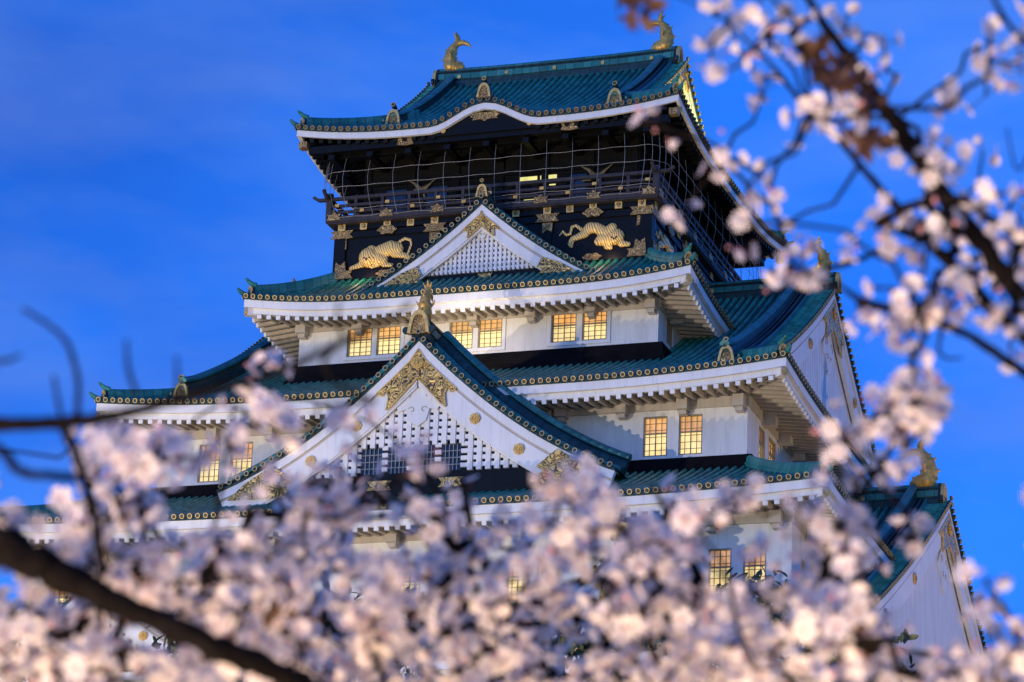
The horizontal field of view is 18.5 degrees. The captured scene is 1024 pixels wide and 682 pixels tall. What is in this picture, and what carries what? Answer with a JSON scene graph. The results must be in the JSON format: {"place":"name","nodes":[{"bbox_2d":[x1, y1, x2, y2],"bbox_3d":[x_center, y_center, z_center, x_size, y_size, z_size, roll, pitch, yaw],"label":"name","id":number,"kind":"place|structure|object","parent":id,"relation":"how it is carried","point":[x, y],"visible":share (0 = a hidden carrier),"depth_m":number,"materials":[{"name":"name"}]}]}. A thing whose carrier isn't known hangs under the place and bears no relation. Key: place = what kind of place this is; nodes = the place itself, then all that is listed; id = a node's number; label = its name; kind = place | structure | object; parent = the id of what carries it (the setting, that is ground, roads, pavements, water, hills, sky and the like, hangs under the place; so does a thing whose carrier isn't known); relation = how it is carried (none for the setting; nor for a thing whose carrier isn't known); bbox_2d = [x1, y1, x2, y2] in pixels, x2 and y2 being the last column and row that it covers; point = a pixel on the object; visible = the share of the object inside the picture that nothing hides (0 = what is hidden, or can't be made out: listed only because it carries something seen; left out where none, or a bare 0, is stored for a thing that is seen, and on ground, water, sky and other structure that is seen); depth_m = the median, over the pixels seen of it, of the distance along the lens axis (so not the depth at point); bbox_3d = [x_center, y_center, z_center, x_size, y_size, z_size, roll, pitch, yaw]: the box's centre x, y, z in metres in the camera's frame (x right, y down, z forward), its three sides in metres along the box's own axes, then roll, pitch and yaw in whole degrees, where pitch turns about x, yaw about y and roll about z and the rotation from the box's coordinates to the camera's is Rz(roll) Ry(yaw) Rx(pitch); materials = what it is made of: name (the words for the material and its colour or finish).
{"place":"outdoors","nodes":[
{"label":"outdoors","id":0,"kind":"place"},
{"bbox_2d":[0,0,1023,678],"label":"sky","id":1,"kind":"structure","parent":0,"point":[153,165],"materials":[{"name":"blue"}]},
{"label":"ground","id":2,"kind":"structure","parent":0,"visible":0},
{"bbox_2d":[0,637,109,681],"bbox_3d":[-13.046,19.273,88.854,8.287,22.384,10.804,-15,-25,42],"label":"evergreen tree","id":3,"kind":"object","parent":2,"relation":"on","point":[19,640],"depth_m":90.90,"materials":[{"name":"green plant"}]},
{"bbox_2d":[145,602,249,681],"bbox_3d":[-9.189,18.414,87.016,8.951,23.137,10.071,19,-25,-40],"label":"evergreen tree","id":4,"kind":"object","parent":2,"relation":"on","point":[170,646],"visible":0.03,"depth_m":89.91,"materials":[{"name":"green plant"}]},
{"bbox_2d":[0,300,413,681],"bbox_3d":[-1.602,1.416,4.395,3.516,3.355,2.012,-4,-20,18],"label":"cherry tree","id":5,"kind":"object","parent":2,"relation":"on","point":[130,587],"visible":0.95,"depth_m":4.12,"materials":[{"name":"pink plant"}]},
{"bbox_2d":[316,581,440,681],"bbox_3d":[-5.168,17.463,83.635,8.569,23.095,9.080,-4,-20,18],"label":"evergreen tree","id":6,"kind":"object","parent":2,"relation":"on","point":[397,665],"visible":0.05,"depth_m":86.32,"materials":[{"name":"green plant"}]},
{"bbox_2d":[178,387,761,681],"bbox_3d":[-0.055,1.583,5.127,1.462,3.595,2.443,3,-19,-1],"label":"cherry tree","id":7,"kind":"object","parent":2,"relation":"on","point":[650,586],"visible":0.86,"depth_m":4.79,"materials":[{"name":"pink plant"}]},
{"bbox_2d":[482,598,623,681],"bbox_3d":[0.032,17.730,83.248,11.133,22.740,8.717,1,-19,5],"label":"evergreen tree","id":8,"kind":"object","parent":2,"relation":"on","point":[583,649],"visible":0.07,"depth_m":85.95,"materials":[{"name":"green plant"}]},
{"bbox_2d":[181,0,1023,681],"bbox_3d":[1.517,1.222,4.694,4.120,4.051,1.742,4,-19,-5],"label":"cherry tree","id":9,"kind":"object","parent":2,"relation":"on","point":[861,642],"visible":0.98,"depth_m":4.51,"materials":[{"name":"pink plant"}]},
{"bbox_2d":[656,565,838,681],"bbox_3d":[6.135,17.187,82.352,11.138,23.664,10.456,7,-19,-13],"label":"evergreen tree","id":10,"kind":"object","parent":2,"relation":"on","point":[775,616],"visible":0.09,"depth_m":85.21,"materials":[{"name":"green plant"}]},
{"bbox_2d":[779,623,918,681],"bbox_3d":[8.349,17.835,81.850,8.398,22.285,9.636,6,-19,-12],"label":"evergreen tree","id":11,"kind":"object","parent":2,"relation":"on","point":[904,636],"visible":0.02,"depth_m":85.20,"materials":[{"name":"green plant"}]},
{"bbox_3d":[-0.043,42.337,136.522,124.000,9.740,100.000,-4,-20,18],"label":"stone rampart","id":12,"kind":"object","parent":2,"relation":"on","visible":0},
{"bbox_2d":[0,10,987,681],"bbox_3d":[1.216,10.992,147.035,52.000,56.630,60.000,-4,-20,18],"label":"castle tower","id":13,"kind":"structure","parent":12,"relation":"on","point":[536,258],"depth_m":140.03,"materials":[{"name":"paint"}]},
{"bbox_2d":[50,592,65,602],"bbox_3d":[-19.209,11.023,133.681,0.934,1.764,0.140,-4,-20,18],"label":"window","id":14,"kind":"structure","parent":13,"relation":"in","point":[61,598],"depth_m":133.72,"materials":[{"name":"yellow glass"}]},
{"bbox_2d":[197,444,220,482],"bbox_3d":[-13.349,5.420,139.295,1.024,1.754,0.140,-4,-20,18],"label":"window","id":15,"kind":"structure","parent":13,"relation":"in","point":[212,475],"depth_m":139.18,"materials":[{"name":"yellow glass"}]},
{"bbox_2d":[230,442,252,475],"bbox_3d":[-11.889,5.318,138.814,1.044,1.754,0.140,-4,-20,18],"label":"window","id":16,"kind":"structure","parent":13,"relation":"in","point":[243,465],"depth_m":138.84,"materials":[{"name":"yellow glass"}]},
{"bbox_2d":[347,330,371,356],"bbox_3d":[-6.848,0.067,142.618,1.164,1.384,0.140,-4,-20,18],"label":"window","id":17,"kind":"structure","parent":13,"relation":"in","point":[362,346],"depth_m":142.58,"materials":[{"name":"yellow glass"}]},
{"bbox_2d":[376,327,400,354],"bbox_3d":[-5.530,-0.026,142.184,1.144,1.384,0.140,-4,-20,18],"label":"window","id":18,"kind":"structure","parent":13,"relation":"in","point":[388,339],"depth_m":142.20,"materials":[{"name":"yellow glass"}]},
{"bbox_2d":[404,577,419,589],"bbox_3d":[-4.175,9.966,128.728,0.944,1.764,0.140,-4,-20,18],"label":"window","id":19,"kind":"structure","parent":13,"relation":"in","point":[407,578],"depth_m":128.78,"materials":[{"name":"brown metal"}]},
{"bbox_2d":[450,322,472,348],"bbox_3d":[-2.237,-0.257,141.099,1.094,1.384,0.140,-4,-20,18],"label":"window","id":20,"kind":"structure","parent":13,"relation":"in","point":[462,331],"depth_m":141.13,"materials":[{"name":"yellow glass"}]},
{"bbox_2d":[478,319,502,347],"bbox_3d":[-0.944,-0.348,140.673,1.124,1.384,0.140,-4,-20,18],"label":"window","id":21,"kind":"structure","parent":13,"relation":"in","point":[490,331],"depth_m":140.68,"materials":[{"name":"yellow glass"}]},
{"bbox_2d":[506,562,528,600],"bbox_3d":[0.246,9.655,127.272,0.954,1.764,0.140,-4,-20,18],"label":"window","id":22,"kind":"structure","parent":13,"relation":"in","point":[516,585],"depth_m":127.28,"materials":[{"name":"yellow glass"}]},
{"bbox_2d":[551,314,576,342],"bbox_3d":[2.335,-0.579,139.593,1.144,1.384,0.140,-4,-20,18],"label":"window","id":23,"kind":"structure","parent":13,"relation":"in","point":[563,326],"depth_m":139.62,"materials":[{"name":"yellow glass"}]},
{"bbox_2d":[582,312,606,340],"bbox_3d":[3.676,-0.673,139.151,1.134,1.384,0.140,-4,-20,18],"label":"window","id":24,"kind":"structure","parent":13,"relation":"in","point":[594,329],"depth_m":139.14,"materials":[{"name":"yellow glass"}]},
{"bbox_2d":[643,416,667,456],"bbox_3d":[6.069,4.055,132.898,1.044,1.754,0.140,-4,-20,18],"label":"window","id":25,"kind":"structure","parent":13,"relation":"in","point":[655,428],"depth_m":132.93,"materials":[{"name":"yellow glass"}]},
{"bbox_2d":[666,318,671,347],"bbox_3d":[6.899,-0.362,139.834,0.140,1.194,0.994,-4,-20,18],"label":"window","id":26,"kind":"structure","parent":13,"relation":"in","point":[669,328],"depth_m":140.03,"materials":[{"name":"grey metal"}]},
{"bbox_2d":[679,414,702,454],"bbox_3d":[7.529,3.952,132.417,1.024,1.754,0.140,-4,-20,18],"label":"window","id":27,"kind":"structure","parent":13,"relation":"in","point":[690,427],"depth_m":132.45,"materials":[{"name":"yellow glass"}]},
{"bbox_2d":[708,548,731,591],"bbox_3d":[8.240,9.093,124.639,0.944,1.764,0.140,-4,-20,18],"label":"window","id":28,"kind":"structure","parent":13,"relation":"in","point":[725,554],"depth_m":124.70,"materials":[{"name":"yellow glass"}]},
{"bbox_2d":[743,548,765,587],"bbox_3d":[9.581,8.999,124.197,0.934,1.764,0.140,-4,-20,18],"label":"window","id":29,"kind":"structure","parent":13,"relation":"in","point":[761,560],"depth_m":124.24,"materials":[{"name":"yellow glass"}]},
{"bbox_2d":[759,426,763,458],"bbox_3d":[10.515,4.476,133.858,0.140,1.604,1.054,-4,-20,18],"label":"window","id":30,"kind":"structure","parent":13,"relation":"in","point":[761,433],"depth_m":134.11,"materials":[{"name":"brown metal"}]},
{"bbox_2d":[769,438,774,460],"bbox_3d":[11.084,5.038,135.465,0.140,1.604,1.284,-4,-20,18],"label":"window","id":31,"kind":"structure","parent":13,"relation":"in","point":[771,444],"depth_m":135.82,"materials":[{"name":"yellow glass"}]},
{"bbox_2d":[801,558,804,569],"bbox_3d":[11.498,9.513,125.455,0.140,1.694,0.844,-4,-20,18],"label":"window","id":32,"kind":"structure","parent":13,"relation":"in","point":[802,564],"depth_m":125.77,"materials":[{"name":"grey metal"}]}
]}

